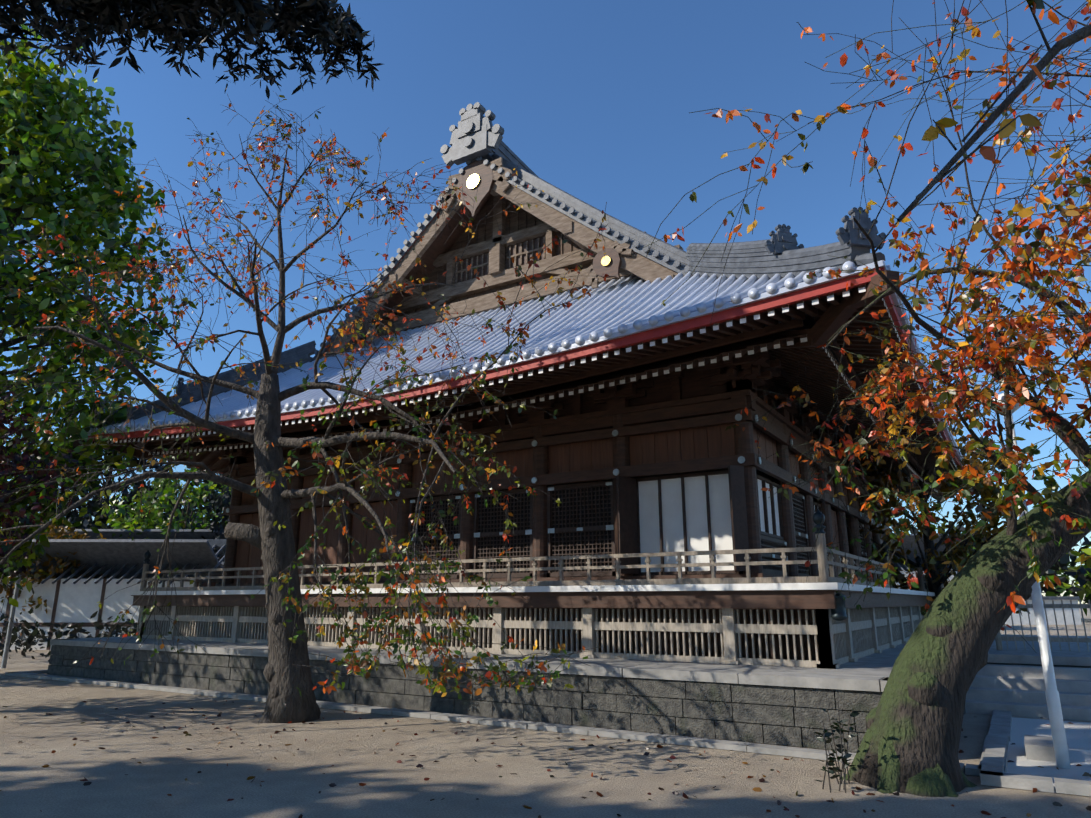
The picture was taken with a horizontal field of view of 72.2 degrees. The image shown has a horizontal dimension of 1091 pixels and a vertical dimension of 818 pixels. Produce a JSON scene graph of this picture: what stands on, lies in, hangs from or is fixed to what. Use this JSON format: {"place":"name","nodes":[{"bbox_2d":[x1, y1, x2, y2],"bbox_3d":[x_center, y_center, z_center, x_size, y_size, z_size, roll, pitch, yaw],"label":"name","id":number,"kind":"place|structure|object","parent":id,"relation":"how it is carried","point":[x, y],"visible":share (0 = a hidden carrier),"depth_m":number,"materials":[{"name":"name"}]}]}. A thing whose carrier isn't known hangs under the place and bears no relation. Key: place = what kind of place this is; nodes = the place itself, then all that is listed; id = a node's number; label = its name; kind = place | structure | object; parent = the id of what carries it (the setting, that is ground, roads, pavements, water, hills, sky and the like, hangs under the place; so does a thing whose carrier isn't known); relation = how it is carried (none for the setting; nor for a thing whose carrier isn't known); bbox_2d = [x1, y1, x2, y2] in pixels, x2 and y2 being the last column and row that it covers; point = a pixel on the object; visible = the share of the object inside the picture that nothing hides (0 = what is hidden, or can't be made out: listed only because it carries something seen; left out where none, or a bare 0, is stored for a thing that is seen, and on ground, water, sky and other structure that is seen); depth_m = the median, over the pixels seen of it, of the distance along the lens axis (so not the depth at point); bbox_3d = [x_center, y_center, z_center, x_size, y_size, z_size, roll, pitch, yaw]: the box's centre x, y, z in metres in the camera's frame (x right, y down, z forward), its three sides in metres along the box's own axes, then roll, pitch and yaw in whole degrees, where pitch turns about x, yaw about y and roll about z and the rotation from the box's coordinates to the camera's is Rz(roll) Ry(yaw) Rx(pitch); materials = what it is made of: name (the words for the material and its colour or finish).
{"place":"outdoors","nodes":[
{"label":"outdoors","id":0,"kind":"place"},
{"bbox_2d":[0,0,382,99],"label":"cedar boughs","id":1,"kind":"object","parent":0,"point":[280,19],"depth_m":11.03,"materials":[{"name":"green plant"}]},
{"bbox_2d":[154,468,231,528],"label":"green tree leaves","id":2,"kind":"object","parent":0,"point":[197,482],"depth_m":51.63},
{"bbox_2d":[349,160,621,347],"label":"gable ornaments","id":3,"kind":"object","parent":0,"point":[438,246],"visible":0.31,"depth_m":23.89},
{"bbox_2d":[395,196,592,316],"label":"gable wall","id":4,"kind":"structure","parent":0,"point":[521,219],"depth_m":23.93,"materials":[{"name":"brown wood"}]},
{"bbox_2d":[0,571,1081,649],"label":"house walls","id":5,"kind":"structure","parent":0,"point":[78,600],"depth_m":32.84,"materials":[{"name":"grey paint"}]},
{"bbox_2d":[0,571,943,649],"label":"fence posts","id":6,"kind":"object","parent":5,"relation":"attached to","point":[91,624],"depth_m":32.61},
{"bbox_2d":[1,529,1079,599],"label":"house roofs","id":7,"kind":"structure","parent":5,"relation":"on","point":[116,556],"depth_m":33.66,"materials":[{"name":"grey tile"}]},
{"bbox_2d":[0,608,1090,817],"bbox_3d":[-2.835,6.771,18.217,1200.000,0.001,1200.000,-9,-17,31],"label":"ground","id":8,"kind":"structure","parent":0,"point":[460,780],"depth_m":9.20,"materials":[{"name":"beige sand"}]},
{"bbox_2d":[1,528,28,667],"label":"pole","id":9,"kind":"object","parent":8,"relation":"on","point":[8,639],"visible":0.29,"depth_m":23.62,"materials":[{"name":"metal"}]},
{"bbox_2d":[0,386,85,578],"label":"foliage","id":10,"kind":"object","parent":8,"relation":"on","point":[26,457],"depth_m":15.72,"materials":[{"name":"green plant"}]},
{"bbox_2d":[0,520,107,613],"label":"bush","id":11,"kind":"object","parent":8,"relation":"on","point":[57,532],"depth_m":33.00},
{"bbox_2d":[0,17,196,606],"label":"green tree","id":12,"kind":"object","parent":8,"relation":"on","point":[25,94],"depth_m":22.44,"materials":[{"name":"green plant"}]},
{"bbox_2d":[19,436,181,528],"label":"foliage","id":13,"kind":"object","parent":8,"relation":"on","point":[73,519],"depth_m":45.81,"materials":[{"name":"green plant"}]},
{"bbox_2d":[98,465,230,538],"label":"tree","id":14,"kind":"object","parent":8,"relation":"on","point":[121,521],"depth_m":41.33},
{"bbox_2d":[191,485,230,565],"bbox_3d":[-14.334,7.623,38.854,8.013,9.056,7.858,-9,-17,31],"label":"foliage","id":15,"kind":"object","parent":8,"relation":"on","point":[213,525],"depth_m":38.06,"materials":[{"name":"green plant"}]},
{"bbox_2d":[0,91,608,722],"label":"cherry tree","id":16,"kind":"object","parent":8,"relation":"on","point":[288,659],"depth_m":13.21,"materials":[{"name":"brown plant"}]},
{"bbox_2d":[5,669,1011,775],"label":"stone kerb","id":17,"kind":"structure","parent":8,"relation":"on","point":[1000,730],"depth_m":12.05,"materials":[{"name":"grey stone"}]},
{"bbox_2d":[0,482,1090,660],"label":"hedge and treeline leaves","id":18,"kind":"object","parent":8,"relation":"on","point":[1080,575],"visible":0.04,"depth_m":75.71,"materials":[{"name":"green plant"}]},
{"bbox_2d":[0,701,1090,817],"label":"fallen leaves","id":19,"kind":"object","parent":8,"relation":"on","point":[755,789],"visible":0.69,"depth_m":9.05,"materials":[{"name":"brown plant"}]},
{"bbox_2d":[59,645,1090,745],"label":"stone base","id":20,"kind":"object","parent":8,"relation":"on","point":[610,693],"depth_m":13.18,"materials":[{"name":"grey stone"}]},
{"bbox_2d":[47,645,965,751],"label":"stone base blocks","id":21,"kind":"structure","parent":20,"relation":"attached to","point":[811,718],"depth_m":12.68,"materials":[{"name":"grey stone"}]},
{"bbox_2d":[133,606,925,668],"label":"veranda posts","id":22,"kind":"object","parent":20,"relation":"on","point":[824,632],"visible":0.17,"depth_m":14.48,"materials":[{"name":"wood"}]},
{"bbox_2d":[132,591,932,660],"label":"dark veranda beams","id":23,"kind":"structure","parent":20,"relation":"on","point":[789,601],"depth_m":14.67,"materials":[{"name":"brown wood"}]},
{"bbox_2d":[143,509,921,620],"bbox_3d":[2.099,6.168,26.391,20.065,1.830,21.998,-9,-17,31],"label":"bronze giboshi","id":24,"kind":"object","parent":23,"relation":"on","point":[838,613],"visible":0.58,"depth_m":12.57,"materials":[{"name":"brown metal"}]},
{"bbox_2d":[131,590,933,596],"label":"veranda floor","id":25,"kind":"structure","parent":23,"relation":"on","point":[594,592],"depth_m":14.53,"materials":[{"name":"brown wood"}]},
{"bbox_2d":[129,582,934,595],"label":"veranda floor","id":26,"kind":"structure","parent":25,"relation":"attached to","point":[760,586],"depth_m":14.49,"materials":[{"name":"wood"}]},
{"bbox_2d":[140,533,943,591],"bbox_3d":[2.013,6.102,26.474,19.800,0.820,21.936,-9,-17,31],"label":"veranda railing","id":27,"kind":"object","parent":25,"relation":"on","point":[822,550],"visible":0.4,"depth_m":14.83,"materials":[{"name":"brown wood"}]},
{"bbox_2d":[142,606,924,666],"bbox_3d":[2.013,7.346,26.153,19.580,0.910,21.716,-9,-17,31],"label":"under-veranda lattice","id":28,"kind":"object","parent":20,"relation":"on","point":[861,623],"visible":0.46,"depth_m":15.07,"materials":[{"name":"grey wood"}]},
{"bbox_2d":[247,328,831,579],"bbox_3d":[2.045,4.349,26.784,15.980,7.030,18.116,-9,-17,31],"label":"dark backing","id":29,"kind":"object","parent":20,"relation":"on","point":[764,475],"visible":0.04,"depth_m":17.50,"materials":[{"name":"black wood"}]},
{"bbox_2d":[215,353,894,587],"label":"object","id":30,"kind":"structure","parent":20,"relation":"on","point":[685,398],"depth_m":17.62,"materials":[{"name":"brown wood"}]},
{"bbox_2d":[73,270,972,495],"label":"eave rafters","id":31,"kind":"object","parent":30,"relation":"on","point":[831,319],"visible":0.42,"depth_m":15.36,"materials":[{"name":"brown wood"}]},
{"bbox_2d":[91,287,956,492],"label":"rafter ends","id":32,"kind":"object","parent":31,"relation":"attached to","point":[785,309],"visible":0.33,"depth_m":14.77,"materials":[{"name":"paint"}]},
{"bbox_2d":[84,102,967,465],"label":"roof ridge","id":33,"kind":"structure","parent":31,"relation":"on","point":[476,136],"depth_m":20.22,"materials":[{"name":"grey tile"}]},
{"bbox_2d":[320,157,682,358],"bbox_3d":[-1.795,-4.489,22.855,14.380,6.878,1.490,-9,-17,31],"label":"gable woodwork","id":34,"kind":"object","parent":33,"relation":"attached to","point":[581,236],"visible":0.71,"depth_m":23.11,"materials":[{"name":"brown wood"}]},
{"bbox_2d":[320,209,440,357],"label":"tiles","id":35,"kind":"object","parent":34,"relation":"attached to","point":[398,262],"depth_m":24.00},
{"bbox_2d":[356,174,610,328],"bbox_3d":[-2.203,-5.168,22.349,9.188,4.153,0.040,-9,-17,31],"label":"gable ornament","id":36,"kind":"object","parent":34,"relation":"attached to","point":[473,180],"visible":0.85,"depth_m":22.74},
{"bbox_2d":[87,267,966,493],"bbox_3d":[2.013,2.321,27.449,22.892,0.720,25.028,-9,-17,31],"label":"red eave board","id":37,"kind":"object","parent":31,"relation":"attached to","point":[821,290],"visible":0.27,"depth_m":13.85,"materials":[{"name":"red wood"}]},
{"bbox_2d":[87,260,964,466],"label":"eave tile ends","id":38,"kind":"object","parent":37,"relation":"on","point":[759,297],"visible":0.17,"depth_m":13.70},
{"bbox_2d":[140,275,926,480],"bbox_3d":[2.013,-1.829,28.519,22.880,8.800,25.016,-9,-17,31],"label":"roof tile base","id":39,"kind":"object","parent":31,"relation":"on","point":[806,322],"depth_m":16.62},
{"bbox_2d":[88,261,966,480],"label":"roof tile ribs","id":40,"kind":"object","parent":39,"relation":"on","point":[623,304],"visible":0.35,"depth_m":18.25,"materials":[{"name":"grey tile"}]},
{"bbox_2d":[208,349,900,490],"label":"bracket complexes","id":41,"kind":"structure","parent":31,"relation":"attached to","point":[744,372],"depth_m":17.42,"materials":[{"name":"brown wood"}]},
{"bbox_2d":[233,416,882,583],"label":"board wall","id":42,"kind":"structure","parent":30,"relation":"attached to","point":[698,443],"depth_m":19.48,"materials":[{"name":"brown wood"}]},
{"bbox_2d":[226,414,892,567],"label":"metal fittings","id":43,"kind":"object","parent":30,"relation":"attached to","point":[741,459],"visible":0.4,"depth_m":17.58,"materials":[{"name":"metal"}]},
{"bbox_2d":[406,465,868,581],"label":"lattice doors","id":44,"kind":"structure","parent":30,"relation":"attached to","point":[624,516],"depth_m":16.89,"materials":[{"name":"brown wood"}]},
{"bbox_2d":[638,474,814,573],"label":"sliding door panels","id":45,"kind":"object","parent":44,"relation":"attached to","point":[696,516],"visible":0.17,"depth_m":15.80,"materials":[{"name":"white paper"}]},
{"bbox_2d":[50,634,1090,691],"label":"stone platform top","id":46,"kind":"object","parent":20,"relation":"attached to","point":[871,672],"visible":0.17,"depth_m":13.50,"materials":[{"name":"grey stone"}]},
{"bbox_2d":[995,600,1090,651],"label":"picket fence","id":47,"kind":"object","parent":20,"relation":"on","point":[999,638],"visible":0.73,"depth_m":16.19,"materials":[{"name":"grey wood"}]},
{"bbox_2d":[814,704,859,792],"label":"weeds","id":48,"kind":"object","parent":8,"relation":"on","point":[832,760],"depth_m":8.36,"materials":[{"name":"green plant"}]},
{"bbox_2d":[643,0,1090,796],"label":"cherry tree","id":49,"kind":"object","parent":8,"relation":"on","point":[911,738],"depth_m":8.67,"materials":[{"name":"orange plant"}]},
{"bbox_2d":[897,0,1090,221],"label":"branch","id":50,"kind":"object","parent":49,"relation":"attached to","point":[1051,54],"depth_m":3.85,"materials":[{"name":"brown wood"}]},
{"bbox_2d":[856,400,1043,616],"bbox_3d":[13.267,4.136,25.956,6.812,9.367,6.770,-9,-17,31],"label":"tree","id":51,"kind":"object","parent":8,"relation":"on","point":[986,492],"depth_m":25.09,"materials":[{"name":"plant"}]},
{"bbox_2d":[965,664,1090,720],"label":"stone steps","id":52,"kind":"structure","parent":8,"relation":"on","point":[1017,690],"depth_m":14.01,"materials":[{"name":"grey stone"}]},
{"bbox_2d":[980,735,1090,796],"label":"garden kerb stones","id":53,"kind":"object","parent":8,"relation":"on","point":[1039,748],"visible":0.75,"depth_m":8.43,"materials":[{"name":"grey stone"}]},
{"bbox_2d":[1007,717,1090,795],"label":"stone slab","id":54,"kind":"structure","parent":8,"relation":"on","point":[1078,736],"depth_m":10.30,"materials":[{"name":"grey stone"}]},
{"bbox_2d":[1003,413,1070,768],"bbox_3d":[6.454,2.271,9.878,0.146,4.550,0.150,-9,-17,31],"label":"tree support pole","id":55,"kind":"object","parent":54,"relation":"on","point":[1057,727],"visible":0.67,"depth_m":9.53,"materials":[{"name":"grey metal"}]},
{"bbox_2d":[990,393,1020,413],"bbox_3d":[6.454,-0.077,10.484,0.400,0.300,0.390,-9,-17,31],"label":"lamp pole head","id":56,"kind":"object","parent":55,"relation":"attached to","point":[1001,398],"visible":0.35,"depth_m":10.36},
{"bbox_2d":[0,0,1090,603],"label":"sky","id":57,"kind":"structure","parent":0,"point":[597,98],"materials":[{"name":"blue"}]}
]}

